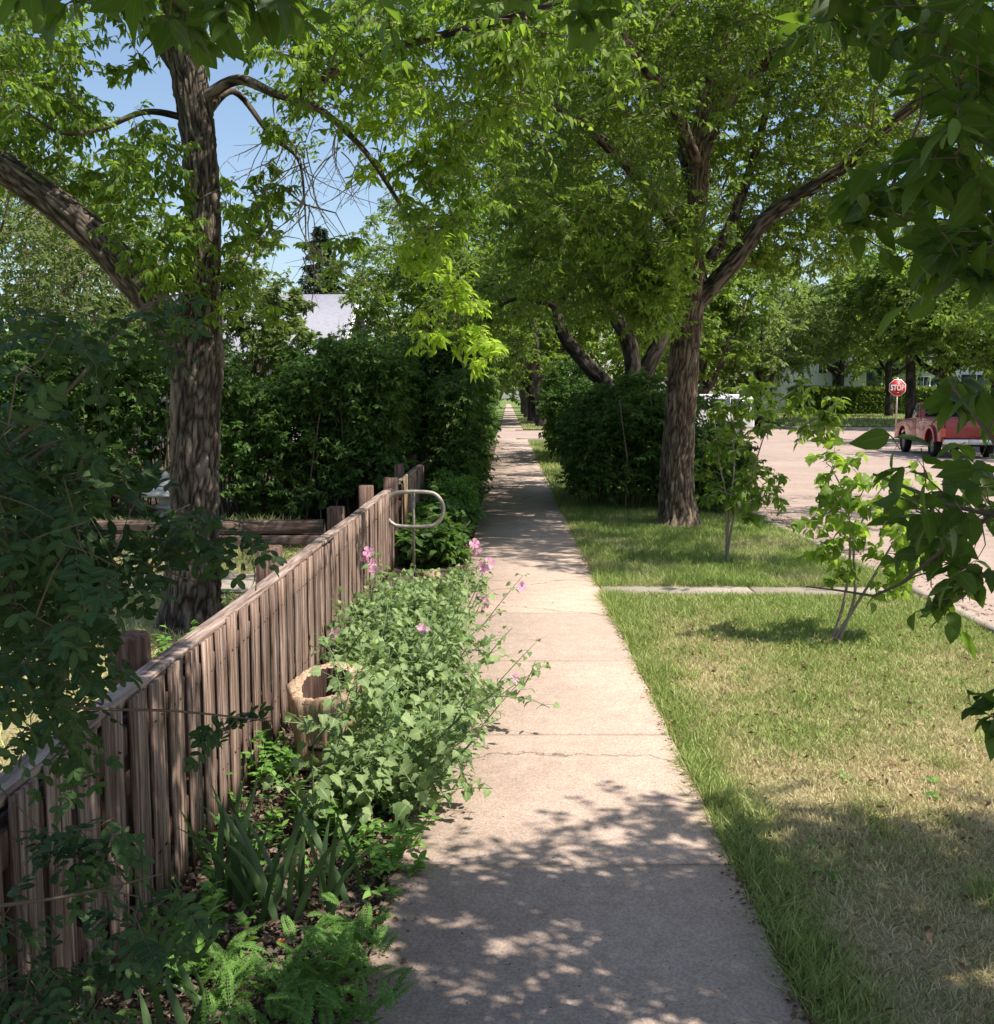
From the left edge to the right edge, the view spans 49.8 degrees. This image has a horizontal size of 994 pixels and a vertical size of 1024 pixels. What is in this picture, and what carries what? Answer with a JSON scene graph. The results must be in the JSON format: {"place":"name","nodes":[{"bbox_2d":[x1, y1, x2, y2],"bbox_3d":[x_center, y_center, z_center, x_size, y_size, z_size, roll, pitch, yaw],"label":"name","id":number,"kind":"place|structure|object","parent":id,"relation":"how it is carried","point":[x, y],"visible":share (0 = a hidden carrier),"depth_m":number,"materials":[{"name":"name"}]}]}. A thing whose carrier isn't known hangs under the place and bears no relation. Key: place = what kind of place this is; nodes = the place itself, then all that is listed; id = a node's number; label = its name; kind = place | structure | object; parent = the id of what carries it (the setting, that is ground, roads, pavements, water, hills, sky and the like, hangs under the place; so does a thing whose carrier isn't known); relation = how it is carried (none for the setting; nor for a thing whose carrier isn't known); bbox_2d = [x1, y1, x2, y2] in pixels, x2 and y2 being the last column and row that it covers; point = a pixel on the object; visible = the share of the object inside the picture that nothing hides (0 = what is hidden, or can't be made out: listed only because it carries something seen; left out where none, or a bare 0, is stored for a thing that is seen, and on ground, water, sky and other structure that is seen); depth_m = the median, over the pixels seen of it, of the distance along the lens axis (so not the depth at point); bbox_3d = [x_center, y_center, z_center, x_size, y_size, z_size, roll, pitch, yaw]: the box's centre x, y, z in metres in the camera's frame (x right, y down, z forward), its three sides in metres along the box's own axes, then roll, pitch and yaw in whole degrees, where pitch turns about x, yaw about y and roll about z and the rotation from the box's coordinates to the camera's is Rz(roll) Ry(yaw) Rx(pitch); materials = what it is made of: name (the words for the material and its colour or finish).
{"place":"outdoors","nodes":[
{"label":"outdoors","id":0,"kind":"place"},
{"bbox_2d":[1,574,255,591],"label":"yard path","id":1,"kind":"structure","parent":0,"point":[248,580],"depth_m":10.00,"materials":[{"name":"concrete"}]},
{"bbox_2d":[3,447,361,534],"bbox_3d":[-9.039,-1.194,26.364,13.390,0.072,27.500,0,6,1],"label":"yard bed","id":2,"kind":"object","parent":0,"point":[311,513],"visible":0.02,"depth_m":15.14,"materials":[{"name":"soil"}]},
{"bbox_2d":[0,117,153,432],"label":"tree","id":3,"kind":"object","parent":2,"relation":"on","point":[28,234],"visible":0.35,"depth_m":20.67,"materials":[{"name":"green plant"}]},
{"bbox_2d":[0,132,174,428],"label":"tree","id":4,"kind":"object","parent":2,"relation":"on","point":[21,261],"visible":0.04,"depth_m":32.65,"materials":[{"name":"green plant"}]},
{"bbox_2d":[0,151,227,444],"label":"tree","id":5,"kind":"object","parent":2,"relation":"on","point":[68,256],"visible":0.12,"depth_m":21.54,"materials":[{"name":"green plant"}]},
{"bbox_2d":[141,471,170,516],"bbox_3d":[-4.110,-0.147,13.301,0.620,0.720,0.620,0,6,1],"label":"stone lantern","id":6,"kind":"object","parent":2,"relation":"on","point":[162,496],"visible":0.44,"depth_m":13.19,"materials":[{"name":"grey stone"}]},
{"bbox_2d":[0,305,429,519],"bbox_3d":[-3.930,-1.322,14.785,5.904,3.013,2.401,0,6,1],"label":"hedge","id":7,"kind":"object","parent":2,"relation":"on","point":[376,421],"visible":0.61,"depth_m":14.04,"materials":[{"name":"green plant"}]},
{"bbox_2d":[102,294,369,446],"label":"house","id":8,"kind":"structure","parent":2,"relation":"on","point":[329,315],"depth_m":37.09,"materials":[{"name":"white paint"}]},
{"bbox_2d":[220,246,318,480],"bbox_3d":[-4.447,-2.538,19.416,2.426,4.749,2.379,0,6,1],"label":"tree","id":9,"kind":"object","parent":2,"relation":"on","point":[261,367],"visible":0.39,"depth_m":18.93,"materials":[{"name":"green plant"}]},
{"bbox_2d":[250,285,316,440],"bbox_3d":[-4.742,-2.859,23.907,1.765,4.435,1.553,0,6,1],"label":"tree","id":10,"kind":"object","parent":2,"relation":"on","point":[259,346],"visible":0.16,"depth_m":23.57,"materials":[{"name":"green plant"}]},
{"bbox_2d":[0,544,369,1015],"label":"yard lawn","id":11,"kind":"structure","parent":0,"point":[3,738],"depth_m":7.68,"materials":[{"name":"green plant"}]},
{"bbox_2d":[0,291,286,1023],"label":"shrub","id":12,"kind":"object","parent":11,"relation":"on","point":[55,568],"visible":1,"depth_m":1.78,"materials":[{"name":"green plant"}]},
{"bbox_2d":[114,534,322,548],"bbox_3d":[-6.074,0.332,12.527,8.600,0.175,0.157,0,6,1],"label":"landscape timber","id":13,"kind":"object","parent":11,"relation":"on","point":[297,540],"visible":0.12,"depth_m":12.42,"materials":[{"name":"brown wood"}]},
{"bbox_2d":[1,519,324,534],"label":"landscape timber","id":14,"kind":"object","parent":13,"relation":"on","point":[292,526],"visible":0.45,"depth_m":12.46,"materials":[{"name":"brown wood"}]},
{"bbox_2d":[0,0,657,634],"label":"shade tree","id":15,"kind":"object","parent":11,"relation":"on","point":[518,42],"visible":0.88,"depth_m":7.54,"materials":[{"name":"green plant"}]},
{"bbox_2d":[80,545,469,1023],"bbox_3d":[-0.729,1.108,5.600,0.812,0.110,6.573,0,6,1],"label":"bark mulch","id":16,"kind":"object","parent":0,"point":[196,877],"visible":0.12,"depth_m":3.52,"materials":[{"name":"brown wood"}]},
{"bbox_2d":[101,940,220,1023],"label":"iris plant","id":17,"kind":"object","parent":16,"relation":"on","point":[178,1012],"visible":0.6,"depth_m":2.86,"materials":[{"name":"green plant"}]},
{"bbox_2d":[128,869,263,1000],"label":"iris plant","id":18,"kind":"object","parent":16,"relation":"on","point":[193,940],"visible":0.31,"depth_m":3.11,"materials":[{"name":"green plant"}]},
{"bbox_2d":[141,830,282,986],"bbox_3d":[-0.862,1.238,3.448,0.434,0.211,0.898,3,7,28],"label":"weed","id":19,"kind":"object","parent":16,"relation":"on","point":[208,899],"visible":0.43,"depth_m":3.32,"materials":[{"name":"green plant"}]},
{"bbox_2d":[117,923,308,1023],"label":"ferny plant","id":20,"kind":"object","parent":16,"relation":"on","point":[239,968],"visible":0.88,"depth_m":2.93,"materials":[{"name":"green plant"}]},
{"bbox_2d":[171,794,267,873],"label":"weed","id":21,"kind":"object","parent":16,"relation":"on","point":[259,825],"visible":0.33,"depth_m":3.98,"materials":[{"name":"green plant"}]},
{"bbox_2d":[178,772,305,919],"bbox_3d":[-0.877,1.124,3.613,0.395,0.441,0.249,3,7,22],"label":"iris plant","id":22,"kind":"object","parent":16,"relation":"on","point":[226,882],"visible":0.6,"depth_m":3.61,"materials":[{"name":"green plant"}]},
{"bbox_2d":[218,729,308,800],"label":"weed","id":23,"kind":"object","parent":16,"relation":"on","point":[274,767],"visible":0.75,"depth_m":4.75,"materials":[{"name":"green plant"}]},
{"bbox_2d":[171,793,360,936],"bbox_3d":[-0.742,1.133,3.532,0.634,0.440,0.334,0,6,1],"label":"iris plant","id":24,"kind":"object","parent":16,"relation":"on","point":[269,902],"visible":0.88,"depth_m":3.48,"materials":[{"name":"green plant"}]},
{"bbox_2d":[238,804,362,928],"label":"iris plant","id":25,"kind":"object","parent":16,"relation":"on","point":[330,906],"visible":0.68,"depth_m":3.56,"materials":[{"name":"green plant"}]},
{"bbox_2d":[195,949,418,1023],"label":"ferny plant","id":26,"kind":"object","parent":16,"relation":"on","point":[300,1010],"visible":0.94,"depth_m":2.82,"materials":[{"name":"green plant"}]},
{"bbox_2d":[219,912,398,1012],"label":"ferny plant","id":27,"kind":"object","parent":16,"relation":"on","point":[319,935],"visible":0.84,"depth_m":3.03,"materials":[{"name":"green plant"}]},
{"bbox_2d":[258,771,385,843],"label":"weed","id":28,"kind":"object","parent":16,"relation":"on","point":[291,800],"visible":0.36,"depth_m":4.18,"materials":[{"name":"green plant"}]},
{"bbox_2d":[286,661,364,771],"bbox_3d":[-0.796,0.951,5.010,0.379,0.450,0.363,0,6,1],"label":"log planter","id":29,"kind":"object","parent":16,"relation":"on","point":[305,687],"visible":0.47,"depth_m":4.90,"materials":[{"name":"brown wood"}]},
{"bbox_2d":[274,807,394,917],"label":"iris plant","id":30,"kind":"object","parent":16,"relation":"on","point":[318,846],"visible":0.71,"depth_m":3.60,"materials":[{"name":"green plant"}]},
{"bbox_2d":[296,892,393,970],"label":"ferny plant","id":31,"kind":"object","parent":16,"relation":"on","point":[372,938],"visible":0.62,"depth_m":3.23,"materials":[{"name":"green plant"}]},
{"bbox_2d":[282,785,441,898],"bbox_3d":[-0.440,1.188,3.960,0.494,0.203,0.778,3,7,25],"label":"weed","id":32,"kind":"object","parent":16,"relation":"on","point":[396,849],"visible":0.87,"depth_m":3.84,"materials":[{"name":"green plant"}]},
{"bbox_2d":[314,966,414,1023],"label":"ferny plant","id":33,"kind":"object","parent":16,"relation":"on","point":[341,1004],"visible":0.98,"depth_m":2.83,"materials":[{"name":"green plant"}]},
{"bbox_2d":[317,544,479,1023],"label":"leaf litter","id":34,"kind":"object","parent":16,"relation":"on","point":[395,919],"visible":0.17,"depth_m":3.58,"materials":[{"name":"brown plant"}]},
{"bbox_2d":[310,563,497,693],"bbox_3d":[-0.530,0.719,6.305,1.059,0.688,1.496,0,6,1],"label":"mallow plant","id":35,"kind":"object","parent":16,"relation":"on","point":[375,608],"visible":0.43,"depth_m":6.44,"materials":[{"name":"green plant"}]},
{"bbox_2d":[263,577,560,843],"bbox_3d":[-0.295,0.843,4.987,1.226,0.781,2.386,0,6,1],"label":"mallow plant","id":36,"kind":"object","parent":16,"relation":"on","point":[413,745],"visible":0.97,"depth_m":4.40,"materials":[{"name":"green plant"}]},
{"bbox_2d":[389,490,445,576],"bbox_3d":[-0.802,0.240,10.408,0.608,0.921,0.069,0,6,1],"label":"metal loop","id":37,"kind":"object","parent":16,"relation":"on","point":[413,526],"visible":0.82,"depth_m":10.36,"materials":[{"name":"silver metal"}]},
{"bbox_2d":[344,538,529,663],"bbox_3d":[-0.392,0.604,7.341,1.233,0.758,2.339,0,6,1],"label":"mallow plant","id":38,"kind":"object","parent":16,"relation":"on","point":[460,576],"visible":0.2,"depth_m":7.62,"materials":[{"name":"green plant"}]},
{"bbox_2d":[394,478,483,568],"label":"bush","id":39,"kind":"object","parent":16,"relation":"on","point":[444,539],"visible":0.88,"depth_m":11.04,"materials":[{"name":"green plant"}]},
{"bbox_2d":[309,441,496,544],"bbox_3d":[-1.230,-1.247,28.090,2.171,0.035,30.900,0,6,1],"label":"hedge bed","id":40,"kind":"object","parent":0,"point":[492,448],"visible":0.02,"depth_m":17.56,"materials":[{"name":"soil"}]},
{"bbox_2d":[388,322,501,509],"bbox_3d":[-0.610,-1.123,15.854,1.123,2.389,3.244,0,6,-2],"label":"hedge","id":41,"kind":"object","parent":40,"relation":"on","point":[454,413],"visible":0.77,"depth_m":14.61,"materials":[{"name":"green plant"}]},
{"bbox_2d":[344,143,562,411],"bbox_3d":[-0.975,-5.698,29.384,6.517,8.933,6.434,0,6,1],"label":"tree","id":42,"kind":"object","parent":40,"relation":"on","point":[385,211],"visible":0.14,"depth_m":29.20,"materials":[{"name":"green plant"}]},
{"bbox_2d":[422,456,485,514],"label":"bush","id":43,"kind":"object","parent":40,"relation":"on","point":[454,486],"visible":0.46,"depth_m":13.86,"materials":[{"name":"green plant"}]},
{"bbox_2d":[487,359,502,445],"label":"hedge","id":44,"kind":"object","parent":40,"relation":"on","point":[495,412],"visible":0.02,"depth_m":33.89,"materials":[{"name":"green plant"}]},
{"bbox_2d":[0,0,993,399],"label":"sky","id":45,"kind":"structure","parent":0,"point":[232,118],"materials":[{"name":"blue"}]},
{"bbox_2d":[501,404,522,429],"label":"sidewalk","id":46,"kind":"structure","parent":0,"point":[510,419],"depth_m":82.67,"materials":[{"name":"concrete"}]},
{"bbox_2d":[253,400,897,768],"bbox_3d":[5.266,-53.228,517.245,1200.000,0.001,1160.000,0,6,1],"label":"ground","id":47,"kind":"structure","parent":0,"point":[503,403],"depth_m":81.43,"materials":[{"name":"green plant"}]},
{"bbox_2d":[0,477,398,1023],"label":"picket fence","id":48,"kind":"object","parent":47,"relation":"on","point":[248,650],"visible":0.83,"depth_m":3.79,"materials":[{"name":"brown wood"}]},
{"bbox_2d":[295,226,346,293],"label":"spruce tree","id":49,"kind":"object","parent":47,"relation":"on","point":[321,236],"visible":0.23,"depth_m":45.97,"materials":[{"name":"green plant"}]},
{"bbox_2d":[307,216,405,338],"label":"tree","id":50,"kind":"object","parent":47,"relation":"on","point":[363,232],"visible":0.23,"depth_m":44.76,"materials":[{"name":"green plant"}]},
{"bbox_2d":[394,450,433,529],"bbox_3d":[-1.097,-0.233,14.388,0.255,1.020,5.560,0,6,1],"label":"picket fence","id":51,"kind":"object","parent":47,"relation":"on","point":[413,478],"visible":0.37,"depth_m":12.93,"materials":[{"name":"brown wood"}]},
{"bbox_2d":[334,205,521,392],"bbox_3d":[-1.623,-4.187,26.448,4.725,6.539,4.825,0,6,1],"label":"tree","id":52,"kind":"object","parent":47,"relation":"on","point":[386,281],"visible":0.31,"depth_m":25.90,"materials":[{"name":"green plant"}]},
{"bbox_2d":[406,242,546,404],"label":"street tree","id":53,"kind":"object","parent":47,"relation":"on","point":[515,379],"visible":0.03,"depth_m":64.27,"materials":[{"name":"green plant"}]},
{"bbox_2d":[412,225,569,390],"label":"tree","id":54,"kind":"object","parent":47,"relation":"on","point":[526,374],"visible":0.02,"depth_m":68.57,"materials":[{"name":"green plant"}]},
{"bbox_2d":[431,235,592,425],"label":"street tree","id":55,"kind":"object","parent":47,"relation":"on","point":[546,329],"visible":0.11,"depth_m":61.57,"materials":[{"name":"green plant"}]},
{"bbox_2d":[500,308,567,421],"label":"street tree","id":56,"kind":"object","parent":47,"relation":"on","point":[529,389],"visible":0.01,"depth_m":75.26,"materials":[{"name":"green plant"}]},
{"bbox_2d":[492,259,594,423],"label":"street tree","id":57,"kind":"object","parent":47,"relation":"on","point":[562,349],"visible":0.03,"depth_m":67.47,"materials":[{"name":"green plant"}]},
{"bbox_2d":[519,319,646,387],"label":"tree","id":58,"kind":"object","parent":47,"relation":"on","point":[606,369],"visible":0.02,"depth_m":79.35,"materials":[{"name":"green plant"}]},
{"bbox_2d":[555,288,668,391],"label":"tree","id":59,"kind":"object","parent":47,"relation":"on","point":[608,355],"visible":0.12,"depth_m":67.34,"materials":[{"name":"green plant"}]},
{"bbox_2d":[235,0,993,529],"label":"shade tree","id":60,"kind":"object","parent":47,"relation":"on","point":[639,270],"visible":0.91,"depth_m":12.99,"materials":[{"name":"green plant"}]},
{"bbox_2d":[638,242,782,393],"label":"tree","id":61,"kind":"object","parent":47,"relation":"on","point":[712,353],"visible":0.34,"depth_m":59.93,"materials":[{"name":"green plant"}]},
{"bbox_2d":[722,257,832,380],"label":"tree","id":62,"kind":"object","parent":47,"relation":"on","point":[782,292],"visible":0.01,"depth_m":99.47,"materials":[{"name":"green plant"}]},
{"bbox_2d":[698,245,869,426],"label":"tree","id":63,"kind":"object","parent":47,"relation":"on","point":[774,354],"visible":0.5,"depth_m":63.12,"materials":[{"name":"green plant"}]},
{"bbox_2d":[763,425,904,430],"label":"kerb","id":64,"kind":"structure","parent":47,"relation":"on","point":[852,428],"depth_m":58.24,"materials":[{"name":"grey concrete"}]},
{"bbox_2d":[889,378,905,436],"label":"stop sign","id":65,"kind":"object","parent":47,"relation":"on","point":[897,387],"visible":1,"depth_m":47.97,"materials":[{"name":"red metal"}]},
{"bbox_2d":[352,439,806,1023],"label":"sidewalk","id":66,"kind":"structure","parent":0,"point":[610,813],"depth_m":3.98,"materials":[{"name":"concrete"}]},
{"bbox_2d":[565,526,828,1023],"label":"leaf litter","id":67,"kind":"object","parent":66,"relation":"on","point":[809,1017],"visible":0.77,"depth_m":3.65,"materials":[{"name":"plant"}]},
{"bbox_2d":[528,439,654,502],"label":"boulevard grass","id":68,"kind":"structure","parent":0,"point":[552,467],"depth_m":23.83,"materials":[{"name":"green plant"}]},
{"bbox_2d":[426,0,912,464],"bbox_3d":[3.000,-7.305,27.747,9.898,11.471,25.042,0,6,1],"label":"shade tree","id":69,"kind":"object","parent":68,"relation":"on","point":[494,286],"visible":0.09,"depth_m":19.23,"materials":[{"name":"green plant"}]},
{"bbox_2d":[489,430,902,440],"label":"cross street","id":70,"kind":"structure","parent":0,"point":[508,434],"depth_m":53.28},
{"bbox_2d":[538,457,913,589],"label":"boulevard lawn","id":71,"kind":"structure","parent":0,"point":[679,551],"depth_m":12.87,"materials":[{"name":"green plant"}]},
{"bbox_2d":[530,357,616,460],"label":"bush","id":72,"kind":"object","parent":71,"relation":"on","point":[559,382],"visible":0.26,"depth_m":29.40,"materials":[{"name":"green plant"}]},
{"bbox_2d":[552,366,709,509],"bbox_3d":[2.084,-1.272,17.787,2.373,2.332,4.011,0,6,1],"label":"bush","id":73,"kind":"object","parent":71,"relation":"on","point":[589,429],"visible":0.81,"depth_m":16.29,"materials":[{"name":"green plant"}]},
{"bbox_2d":[657,383,774,513],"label":"bush","id":74,"kind":"object","parent":71,"relation":"on","point":[705,427],"visible":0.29,"depth_m":15.69,"materials":[{"name":"green plant"}]},
{"bbox_2d":[691,371,850,561],"bbox_3d":[2.805,-0.423,10.995,1.586,2.020,1.091,0,6,1],"label":"sapling","id":75,"kind":"object","parent":71,"relation":"on","point":[829,417],"visible":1,"depth_m":10.96,"materials":[{"name":"green plant"}]},
{"bbox_2d":[600,585,908,596],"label":"boulevard path","id":76,"kind":"structure","parent":0,"point":[701,588],"depth_m":9.58,"materials":[{"name":"concrete"}]},
{"bbox_2d":[588,586,993,1023],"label":"boulevard turf","id":77,"kind":"structure","parent":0,"point":[942,995],"depth_m":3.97,"materials":[{"name":"green plant"}]},
{"bbox_2d":[0,0,993,761],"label":"shade tree","id":78,"kind":"object","parent":77,"relation":"on","point":[954,248],"visible":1,"depth_m":1.77,"materials":[{"name":"green plant"}]},
{"bbox_2d":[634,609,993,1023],"bbox_3d":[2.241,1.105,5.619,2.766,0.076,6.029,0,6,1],"label":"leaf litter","id":79,"kind":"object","parent":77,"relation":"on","point":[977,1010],"visible":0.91,"depth_m":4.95,"materials":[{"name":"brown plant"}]},
{"bbox_2d":[668,602,993,956],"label":"lawn weeds","id":80,"kind":"object","parent":77,"relation":"on","point":[928,792],"visible":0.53,"depth_m":4.67,"materials":[{"name":"green plant"}]},
{"bbox_2d":[791,436,938,641],"bbox_3d":[2.622,0.202,7.612,0.874,1.502,1.033,3,7,27],"label":"sapling","id":81,"kind":"object","parent":77,"relation":"on","point":[827,497],"visible":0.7,"depth_m":7.48,"materials":[{"name":"green plant"}]},
{"bbox_2d":[764,412,894,428],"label":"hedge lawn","id":82,"kind":"structure","parent":0,"point":[786,424],"depth_m":61.61,"materials":[{"name":"green plant"}]},
{"bbox_2d":[748,356,836,411],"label":"house","id":83,"kind":"structure","parent":82,"relation":"on","point":[818,379],"depth_m":95.02,"materials":[{"name":"grey paint"}]},
{"bbox_2d":[767,413,904,425],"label":"grass","id":84,"kind":"structure","parent":82,"relation":"on","point":[883,419],"depth_m":65.32,"materials":[{"name":"green plant"}]},
{"bbox_2d":[769,252,903,386],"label":"tree","id":85,"kind":"object","parent":82,"relation":"on","point":[841,368],"visible":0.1,"depth_m":80.53,"materials":[{"name":"green plant"}]},
{"bbox_2d":[786,273,938,386],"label":"tree","id":86,"kind":"object","parent":82,"relation":"on","point":[917,365],"visible":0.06,"depth_m":90.15,"materials":[{"name":"green plant"}]},
{"bbox_2d":[825,287,932,416],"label":"tree","id":87,"kind":"object","parent":82,"relation":"on","point":[887,370],"visible":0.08,"depth_m":71.18,"materials":[{"name":"green plant"}]},
{"bbox_2d":[786,385,990,414],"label":"hedge","id":88,"kind":"object","parent":82,"relation":"on","point":[870,399],"visible":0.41,"depth_m":78.31,"materials":[{"name":"green plant"}]},
{"bbox_2d":[818,215,984,418],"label":"tree","id":89,"kind":"object","parent":82,"relation":"on","point":[871,258],"visible":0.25,"depth_m":61.62,"materials":[{"name":"green plant"}]},
{"bbox_2d":[832,330,991,386],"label":"house","id":90,"kind":"structure","parent":82,"relation":"on","point":[869,378],"depth_m":90.92,"materials":[{"name":"grey paint"}]},
{"bbox_2d":[865,366,899,386],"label":"window","id":91,"kind":"structure","parent":90,"relation":"in","point":[869,377],"depth_m":90.92,"materials":[{"name":"white"}]},
{"bbox_2d":[839,255,993,386],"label":"tree","id":92,"kind":"object","parent":82,"relation":"on","point":[899,321],"visible":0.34,"depth_m":60.05,"materials":[{"name":"green plant"}]},
{"bbox_2d":[885,264,993,394],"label":"tree","id":93,"kind":"object","parent":82,"relation":"on","point":[936,342],"visible":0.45,"depth_m":57.77,"materials":[{"name":"green plant"}]},
{"bbox_2d":[734,427,993,622],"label":"street","id":94,"kind":"structure","parent":0,"point":[799,494],"depth_m":23.76,"materials":[{"name":"grey asphalt"}]},
{"bbox_2d":[695,394,753,434],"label":"van","id":95,"kind":"object","parent":94,"relation":"on","point":[750,424],"visible":0.06,"depth_m":48.73,"materials":[{"name":"white paint"}]},
{"bbox_2d":[753,511,993,634],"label":"kerb","id":96,"kind":"structure","parent":94,"relation":"on","point":[965,613],"depth_m":9.21,"materials":[{"name":"grey concrete"}]},
{"bbox_2d":[895,402,993,456],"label":"pickup truck","id":97,"kind":"object","parent":94,"relation":"on","point":[918,424],"visible":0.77,"depth_m":31.96,"materials":[{"name":"red paint"}]},
{"label":"corner lawn","id":98,"kind":"structure","parent":0,"visible":0},
{"bbox_2d":[909,263,993,341],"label":"tree","id":99,"kind":"object","parent":98,"relation":"on","point":[984,320],"visible":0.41,"depth_m":41.93,"materials":[{"name":"green plant"}]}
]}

